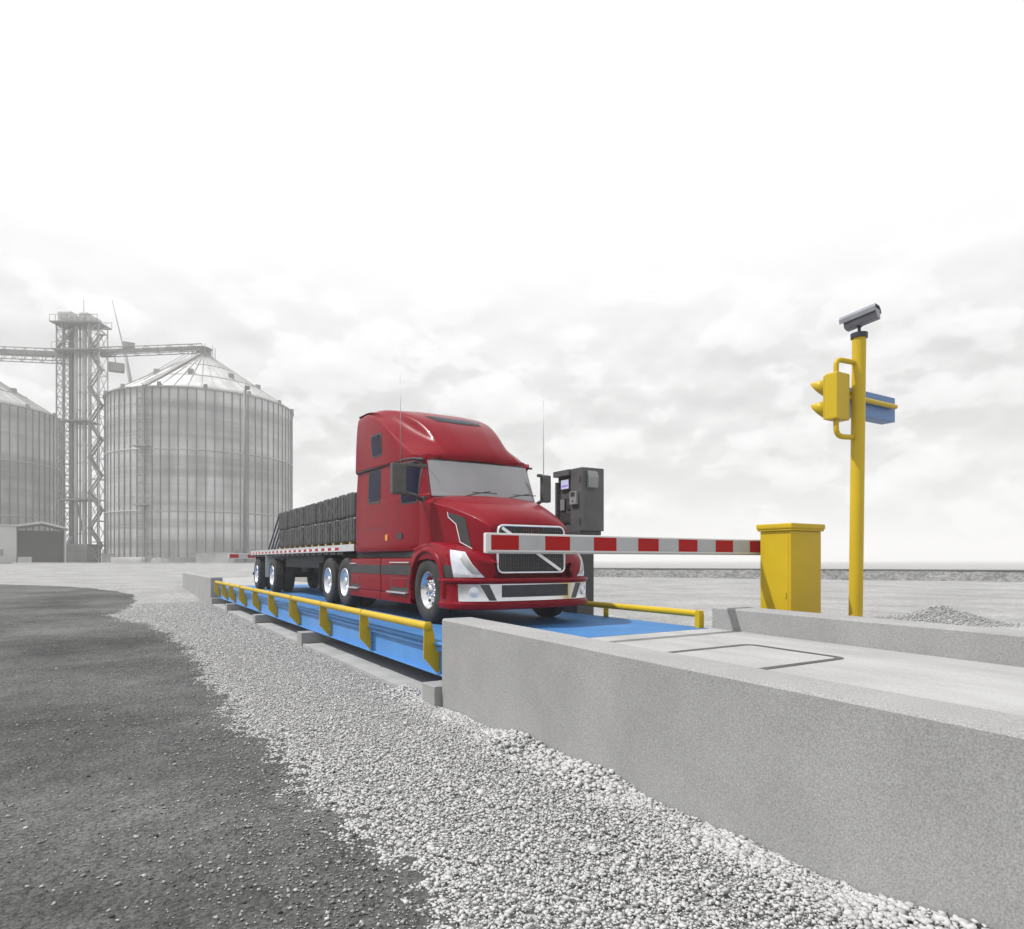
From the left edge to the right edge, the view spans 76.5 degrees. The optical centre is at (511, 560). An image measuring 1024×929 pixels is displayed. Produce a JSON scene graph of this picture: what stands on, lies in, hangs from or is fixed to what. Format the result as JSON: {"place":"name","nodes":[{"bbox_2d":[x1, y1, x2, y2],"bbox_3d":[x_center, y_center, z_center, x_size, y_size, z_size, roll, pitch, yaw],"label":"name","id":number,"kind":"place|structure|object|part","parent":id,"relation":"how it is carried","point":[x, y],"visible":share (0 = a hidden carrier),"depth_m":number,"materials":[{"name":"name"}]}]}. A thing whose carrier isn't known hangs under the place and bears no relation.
{"place":"outdoors","nodes":[
{"label":"outdoors","id":0,"kind":"place"},
{"bbox_2d":[112,301,131,381],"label":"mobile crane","id":1,"kind":"object","parent":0,"point":[129,376],"visible":0.02,"depth_m":149.77,"materials":[{"name":"metal"}]},
{"bbox_2d":[0,584,460,928],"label":"dirt track","id":2,"kind":"structure","parent":0,"point":[23,907],"depth_m":4.57,"materials":[{"name":"grey asphalt"}]},
{"bbox_2d":[0,606,443,928],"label":"loose pebbles","id":3,"kind":"object","parent":2,"relation":"on","point":[361,922],"visible":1,"depth_m":4.05,"materials":[{"name":"grey gravel"}]},
{"bbox_2d":[225,603,251,611],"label":"concrete pier","id":4,"kind":"structure","parent":0,"point":[231,606],"depth_m":21.54,"materials":[{"name":"grey concrete"}]},
{"bbox_2d":[228,554,255,558],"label":"barrier gate","id":5,"kind":"structure","parent":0,"point":[239,556],"depth_m":30.81,"materials":[{"name":"white metal"}]},
{"bbox_2d":[297,631,339,645],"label":"concrete pier","id":6,"kind":"structure","parent":0,"point":[304,637],"depth_m":13.06,"materials":[{"name":"grey concrete"}]},
{"bbox_2d":[0,560,1023,928],"bbox_3d":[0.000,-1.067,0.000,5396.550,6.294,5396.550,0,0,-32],"label":"ground","id":7,"kind":"structure","parent":0,"point":[164,582],"depth_m":27.95,"materials":[{"name":"grey gravel"}]},
{"bbox_2d":[18,557,31,562],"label":"storage bin","id":8,"kind":"object","parent":7,"relation":"on","point":[24,559],"visible":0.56,"depth_m":94.34,"materials":[{"name":"grey"}]},
{"bbox_2d":[0,382,61,530],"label":"grain silo","id":9,"kind":"object","parent":7,"relation":"on","point":[27,460],"visible":0.71,"depth_m":111.20,"materials":[{"name":"metal"}]},
{"bbox_2d":[0,521,67,562],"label":"open shed","id":10,"kind":"structure","parent":7,"relation":"on","point":[40,546],"depth_m":101.90,"materials":[{"name":"grey metal"}]},
{"bbox_2d":[49,299,111,562],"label":"elevator tower","id":11,"kind":"structure","parent":7,"relation":"on","point":[71,323],"depth_m":111.80,"materials":[{"name":"metal"}]},
{"bbox_2d":[0,346,68,363],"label":"conveyor bridge","id":12,"kind":"structure","parent":11,"relation":"attached to","point":[14,352],"depth_m":113.02,"materials":[{"name":"metal"}]},
{"bbox_2d":[100,341,202,373],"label":"conveyor bridge","id":13,"kind":"structure","parent":11,"relation":"attached to","point":[127,348],"depth_m":113.45,"materials":[{"name":"metal"}]},
{"bbox_2d":[101,553,113,562],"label":"equipment box","id":14,"kind":"object","parent":7,"relation":"on","point":[105,557],"visible":0.59,"depth_m":105.00,"materials":[{"name":"metal"}]},
{"bbox_2d":[0,563,254,563],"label":"yard kerb","id":15,"kind":"structure","parent":7,"relation":"on","point":[127,563],"depth_m":92.00,"materials":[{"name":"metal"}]},
{"bbox_2d":[102,343,293,562],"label":"grain silo","id":16,"kind":"object","parent":7,"relation":"on","point":[173,462],"visible":0.94,"depth_m":104.23,"materials":[{"name":"metal"}]},
{"bbox_2d":[237,549,253,561],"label":"access door","id":17,"kind":"structure","parent":16,"relation":"in","point":[239,551],"depth_m":106.82,"materials":[{"name":"metal"}]},
{"bbox_2d":[183,573,222,603],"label":"concrete wall","id":18,"kind":"structure","parent":7,"relation":"on","point":[200,586],"depth_m":27.78,"materials":[{"name":"grey concrete"}]},
{"bbox_2d":[195,552,234,562],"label":"equipment box","id":19,"kind":"object","parent":7,"relation":"on","point":[211,557],"visible":0.77,"depth_m":99.00,"materials":[{"name":"concrete"}]},
{"bbox_2d":[243,385,249,562],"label":"light pole","id":20,"kind":"object","parent":7,"relation":"on","point":[245,483],"visible":0.91,"depth_m":99.80,"materials":[{"name":"silver metal"}]},
{"bbox_2d":[223,577,307,585],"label":"approach slab","id":21,"kind":"structure","parent":7,"relation":"on","point":[246,581],"depth_m":30.95,"materials":[{"name":"concrete"}]},
{"bbox_2d":[295,577,306,581],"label":"concrete wall","id":22,"kind":"structure","parent":7,"relation":"on","point":[301,579],"depth_m":30.64,"materials":[{"name":"grey concrete"}]},
{"bbox_2d":[212,603,441,706],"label":"foundation slab","id":23,"kind":"structure","parent":7,"relation":"on","point":[388,671],"depth_m":10.87,"materials":[{"name":"concrete"}]},
{"bbox_2d":[211,598,231,605],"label":"concrete pier","id":24,"kind":"structure","parent":23,"relation":"on","point":[217,601],"depth_m":24.85,"materials":[{"name":"grey concrete"}]},
{"bbox_2d":[253,614,285,624],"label":"concrete pier","id":25,"kind":"structure","parent":23,"relation":"on","point":[261,618],"depth_m":17.29,"materials":[{"name":"grey concrete"}]},
{"bbox_2d":[422,680,441,705],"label":"concrete pier","id":26,"kind":"structure","parent":23,"relation":"on","point":[431,692],"depth_m":7.65,"materials":[{"name":"grey concrete"}]},
{"bbox_2d":[214,581,708,676],"bbox_3d":[-4.334,1.081,17.364,4.245,0.688,20.820,0,0,-32],"label":"weighbridge","id":27,"kind":"object","parent":23,"relation":"on","point":[406,633],"visible":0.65,"depth_m":10.83,"materials":[{"name":"blue metal"}]},
{"bbox_2d":[250,544,363,591],"bbox_3d":[-5.297,0.329,19.132,2.521,1.342,11.960,0,0,-32],"label":"flatbed trailer","id":28,"kind":"object","parent":27,"relation":"on","point":[277,570],"visible":0.59,"depth_m":20.26,"materials":[{"name":"grey metal"}]},
{"bbox_2d":[319,374,587,622],"bbox_3d":[-1.794,-1.000,13.080,3.070,4.000,7.820,0,0,-32],"label":"semi truck","id":29,"kind":"object","parent":27,"relation":"on","point":[438,496],"visible":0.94,"depth_m":10.99,"materials":[{"name":"red paint"}]},
{"bbox_3d":[-2.624,-1.410,12.413,0.054,0.660,0.703,0,0,-32],"label":"sleeper window","id":30,"kind":"part","parent":29,"relation":"part of","materials":[{"name":"glass"}]},
{"bbox_3d":[-2.558,-2.175,12.283,0.049,0.450,0.595,0,0,-33],"label":"sleeper window","id":31,"kind":"part","parent":29,"relation":"part of","materials":[{"name":"black glass"}]},
{"bbox_3d":[-1.743,-1.335,11.134,0.092,0.670,0.582,0,0,-44],"label":"door window","id":32,"kind":"part","parent":29,"relation":"part of","materials":[{"name":"black glass"}]},
{"bbox_3d":[-1.736,-1.335,11.138,0.109,0.730,0.645,0,0,-45],"label":"window frame","id":33,"kind":"part","parent":29,"relation":"part of","materials":[{"name":"black plastic"}]},
{"bbox_3d":[-1.042,-2.595,12.188,1.120,0.181,0.380,0,0,-32],"label":"roof window","id":34,"kind":"part","parent":29,"relation":"part of","materials":[{"name":"black glass"}]},
{"bbox_2d":[102,601,988,928],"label":"gravel strip","id":35,"kind":"object","parent":7,"relation":"on","point":[826,899],"visible":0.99,"depth_m":4.37,"materials":[{"name":"gravel"}]},
{"bbox_2d":[553,467,603,614],"bbox_3d":[1.358,-0.045,13.077,0.618,3.550,1.019,0,0,-32],"label":"ticket kiosk","id":36,"kind":"object","parent":7,"relation":"on","point":[579,501],"visible":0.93,"depth_m":12.86,"materials":[{"name":"grey metal"}]},
{"bbox_2d":[484,523,824,612],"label":"barrier gate","id":37,"kind":"structure","parent":7,"relation":"on","point":[790,565],"depth_m":9.56,"materials":[{"name":"yellow metal"}]},
{"bbox_2d":[763,535,787,609],"bbox_3d":[3.936,0.410,9.713,0.015,1.580,0.430,0,0,-32],"label":"door","id":38,"kind":"structure","parent":37,"relation":"in","point":[775,547],"depth_m":9.72,"materials":[{"name":"yellow paint"}]},
{"bbox_2d":[442,617,1023,928],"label":"concrete wall","id":39,"kind":"structure","parent":7,"relation":"on","point":[917,801],"depth_m":3.69,"materials":[{"name":"grey concrete"}]},
{"bbox_2d":[592,628,1023,715],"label":"approach slab","id":40,"kind":"structure","parent":7,"relation":"on","point":[992,686],"depth_m":6.39,"materials":[{"name":"concrete"}]},
{"bbox_2d":[669,644,843,669],"bbox_3d":[2.350,1.016,6.835,2.034,0.013,1.284,0,0,-32],"label":"detector loop","id":41,"kind":"object","parent":40,"relation":"on","point":[808,662],"visible":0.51,"depth_m":7.02,"materials":[{"name":"grey"}]},
{"bbox_2d":[594,569,1023,581],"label":"rail embankment","id":42,"kind":"structure","parent":7,"relation":"on","point":[918,576],"depth_m":58.20,"materials":[{"name":"grey gravel"}]},
{"bbox_2d":[594,568,1023,572],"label":"railway track","id":43,"kind":"structure","parent":42,"relation":"on","point":[943,570],"depth_m":60.06,"materials":[{"name":"grey metal"}]},
{"bbox_2d":[848,331,867,616],"bbox_3d":[5.029,-0.799,9.509,0.403,5.082,0.400,0,0,-32],"label":"signal pole","id":44,"kind":"object","parent":7,"relation":"on","point":[857,467],"visible":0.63,"depth_m":9.46,"materials":[{"name":"yellow metal"}]},
{"bbox_2d":[810,357,854,439],"bbox_3d":[4.705,-2.357,9.606,0.400,1.189,0.536,0,0,-32],"label":"traffic light","id":45,"kind":"object","parent":44,"relation":"attached to","point":[832,388],"visible":1,"depth_m":9.41,"materials":[{"name":"yellow paint"}]},
{"bbox_2d":[823,376,824,419],"bbox_3d":[4.679,-2.380,9.571,0.290,0.640,0.029,0,0,-32],"label":"front door","id":46,"kind":"structure","parent":45,"relation":"in","point":[823,376],"depth_m":9.50,"materials":[{"name":"yellow paint"}]},
{"bbox_2d":[839,303,880,331],"bbox_3d":[5.107,-3.511,9.544,0.221,0.362,0.522,0,0,-41],"label":"security camera","id":47,"kind":"object","parent":44,"relation":"on","point":[860,318],"visible":0.92,"depth_m":9.46,"materials":[{"name":"silver metal"}]},
{"bbox_2d":[850,388,897,424],"bbox_3d":[5.515,-2.435,10.139,1.600,0.390,0.406,0,0,-32],"label":"message sign","id":48,"kind":"object","parent":44,"relation":"attached to","point":[880,409],"visible":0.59,"depth_m":10.30,"materials":[{"name":"blue plastic"}]},
{"bbox_2d":[712,606,1023,666],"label":"concrete wall","id":49,"kind":"structure","parent":7,"relation":"on","point":[988,645],"depth_m":7.49,"materials":[{"name":"grey concrete"}]},
{"bbox_2d":[866,605,1023,629],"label":"gravel heap","id":50,"kind":"object","parent":7,"relation":"on","point":[942,614],"visible":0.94,"depth_m":17.87,"materials":[{"name":"gravel"}]},
{"bbox_2d":[0,0,1023,560],"label":"sky","id":51,"kind":"structure","parent":0,"point":[649,227],"materials":[{"name":"white"}]},
{"bbox_3d":[-2.491,-0.361,14.495,2.300,0.061,0.100,0,0,-32],"label":"timber batten","id":52,"kind":"object","parent":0,"visible":0},
{"bbox_2d":[346,517,355,541],"bbox_3d":[-2.469,-0.662,14.508,2.326,0.535,0.617,0,0,-31],"label":"wrapped bale","id":53,"kind":"object","parent":52,"relation":"on","point":[351,530],"visible":0.24,"depth_m":13.85},
{"bbox_2d":[346,492,356,517],"bbox_3d":[-2.472,-1.192,14.506,2.327,0.535,0.617,0,0,-31],"label":"wrapped bale","id":54,"kind":"object","parent":53,"relation":"on","point":[351,499],"visible":0.23,"depth_m":13.83},
{"bbox_3d":[-2.815,-0.361,15.024,2.300,0.061,0.100,0,0,-32],"label":"timber batten","id":55,"kind":"object","parent":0,"visible":0},
{"bbox_2d":[338,519,348,542],"bbox_3d":[-2.786,-0.662,15.042,2.331,0.534,0.617,0,0,-31],"label":"wrapped bale","id":56,"kind":"object","parent":55,"relation":"on","point":[342,529],"visible":0.16,"depth_m":14.42},
{"bbox_2d":[338,494,346,519],"bbox_3d":[-2.793,-1.192,15.038,2.326,0.535,0.617,0,0,-32],"label":"wrapped bale","id":57,"kind":"object","parent":56,"relation":"on","point":[342,512],"visible":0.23,"depth_m":14.40},
{"bbox_3d":[-3.139,-0.361,15.554,2.300,0.061,0.100,0,0,-32],"label":"timber batten","id":58,"kind":"object","parent":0,"visible":0},
{"bbox_2d":[330,520,338,543],"bbox_3d":[-3.113,-0.662,15.570,2.326,0.535,0.617,0,0,-31],"label":"wrapped bale","id":59,"kind":"object","parent":58,"relation":"on","point":[334,531],"visible":0.2,"depth_m":14.92},
{"bbox_2d":[330,497,337,520],"bbox_3d":[-3.120,-1.192,15.565,2.331,0.534,0.617,0,0,-32],"label":"wrapped bale","id":60,"kind":"object","parent":59,"relation":"on","point":[333,508],"visible":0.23,"depth_m":14.92},
{"bbox_3d":[-3.464,-0.361,16.083,2.300,0.061,0.100,0,0,-32],"label":"timber batten","id":61,"kind":"object","parent":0,"visible":0},
{"bbox_2d":[323,522,330,543],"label":"wrapped bale","id":62,"kind":"object","parent":61,"relation":"on","point":[326,532],"visible":0.17,"depth_m":15.41},
{"bbox_2d":[323,499,329,521],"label":"wrapped bale","id":63,"kind":"object","parent":62,"relation":"on","point":[326,507],"visible":0.2,"depth_m":15.50},
{"bbox_3d":[-3.788,-0.361,16.612,2.300,0.061,0.100,0,0,-32],"label":"timber batten","id":64,"kind":"object","parent":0,"visible":0},
{"bbox_2d":[316,523,324,544],"bbox_3d":[-3.772,-0.662,16.622,2.327,0.535,0.617,0,0,-31],"label":"wrapped bale","id":65,"kind":"object","parent":64,"relation":"on","point":[319,533],"visible":0.19,"depth_m":15.98},
{"bbox_2d":[316,501,323,523],"bbox_3d":[-3.762,-1.192,16.629,2.332,0.535,0.617,0,0,-31],"label":"wrapped bale","id":66,"kind":"object","parent":65,"relation":"on","point":[319,513],"visible":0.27,"depth_m":15.97},
{"bbox_3d":[-4.113,-0.361,17.142,2.300,0.061,0.100,0,0,-32],"label":"timber batten","id":67,"kind":"object","parent":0,"visible":0},
{"bbox_2d":[309,524,315,544],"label":"wrapped bale","id":68,"kind":"object","parent":67,"relation":"on","point":[312,541],"visible":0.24,"depth_m":16.49},
{"bbox_2d":[310,503,316,524],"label":"wrapped bale","id":69,"kind":"object","parent":68,"relation":"on","point":[313,512],"visible":0.2,"depth_m":16.43},
{"bbox_3d":[-4.437,-0.361,17.671,2.300,0.061,0.100,0,0,-32],"label":"timber batten","id":70,"kind":"object","parent":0,"visible":0},
{"bbox_2d":[304,525,310,545],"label":"wrapped bale","id":71,"kind":"object","parent":70,"relation":"on","point":[306,535],"visible":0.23,"depth_m":17.08},
{"bbox_2d":[304,505,309,525],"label":"wrapped bale","id":72,"kind":"object","parent":71,"relation":"on","point":[306,515],"visible":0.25,"depth_m":17.09},
{"bbox_3d":[-4.761,-0.361,18.200,2.300,0.061,0.100,0,0,-32],"label":"timber batten","id":73,"kind":"object","parent":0,"visible":0},
{"bbox_2d":[298,526,303,545],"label":"wrapped bale","id":74,"kind":"object","parent":73,"relation":"on","point":[300,535],"visible":0.16,"depth_m":17.50},
{"bbox_2d":[298,507,303,526],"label":"wrapped bale","id":75,"kind":"object","parent":74,"relation":"on","point":[300,516],"visible":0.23,"depth_m":17.60},
{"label":"timber batten","id":76,"kind":"object","parent":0,"visible":0},
{"bbox_2d":[293,527,297,546],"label":"wrapped bale","id":77,"kind":"object","parent":76,"relation":"on","point":[295,536],"visible":0.2,"depth_m":18.14},
{"bbox_2d":[293,508,297,527],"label":"wrapped bale","id":78,"kind":"object","parent":77,"relation":"on","point":[295,517],"visible":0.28,"depth_m":18.14},
{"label":"timber batten","id":79,"kind":"object","parent":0,"visible":0},
{"bbox_2d":[288,528,293,546],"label":"wrapped bale","id":80,"kind":"object","parent":79,"relation":"on","point":[290,537],"visible":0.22,"depth_m":18.65},
{"bbox_2d":[288,510,292,528],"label":"wrapped bale","id":81,"kind":"object","parent":80,"relation":"on","point":[290,518],"visible":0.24,"depth_m":18.68},
{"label":"timber batten","id":82,"kind":"object","parent":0,"visible":0},
{"bbox_2d":[284,529,287,546],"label":"wrapped bale","id":83,"kind":"object","parent":82,"relation":"on","point":[285,537],"visible":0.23,"depth_m":19.09},
{"bbox_2d":[283,511,288,529],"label":"wrapped bale","id":84,"kind":"object","parent":83,"relation":"on","point":[285,520],"visible":0.21,"depth_m":19.16},
{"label":"timber batten","id":85,"kind":"object","parent":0,"visible":0},
{"bbox_2d":[279,530,283,547],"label":"wrapped bale","id":86,"kind":"object","parent":85,"relation":"on","point":[281,538],"visible":0.21,"depth_m":19.69},
{"bbox_2d":[279,512,282,529],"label":"wrapped bale","id":87,"kind":"object","parent":86,"relation":"on","point":[281,521],"visible":0.19,"depth_m":19.62},
{"bbox_2d":[268,515,278,549],"bbox_3d":[-7.543,-0.899,20.653,0.048,1.122,1.901,0,0,-32],"label":"tie down strap","id":88,"kind":"object","parent":87,"relation":"attached to","point":[273,533],"visible":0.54,"depth_m":20.74,"materials":[{"name":"grey fabric"}]},
{"bbox_2d":[271,525,278,549],"bbox_3d":[-7.466,-0.899,20.700,0.048,1.122,1.901,0,0,-32],"label":"tie down strap","id":89,"kind":"object","parent":87,"relation":"attached to","point":[275,537],"visible":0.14,"depth_m":21.02,"materials":[{"name":"grey fabric"}]}
]}

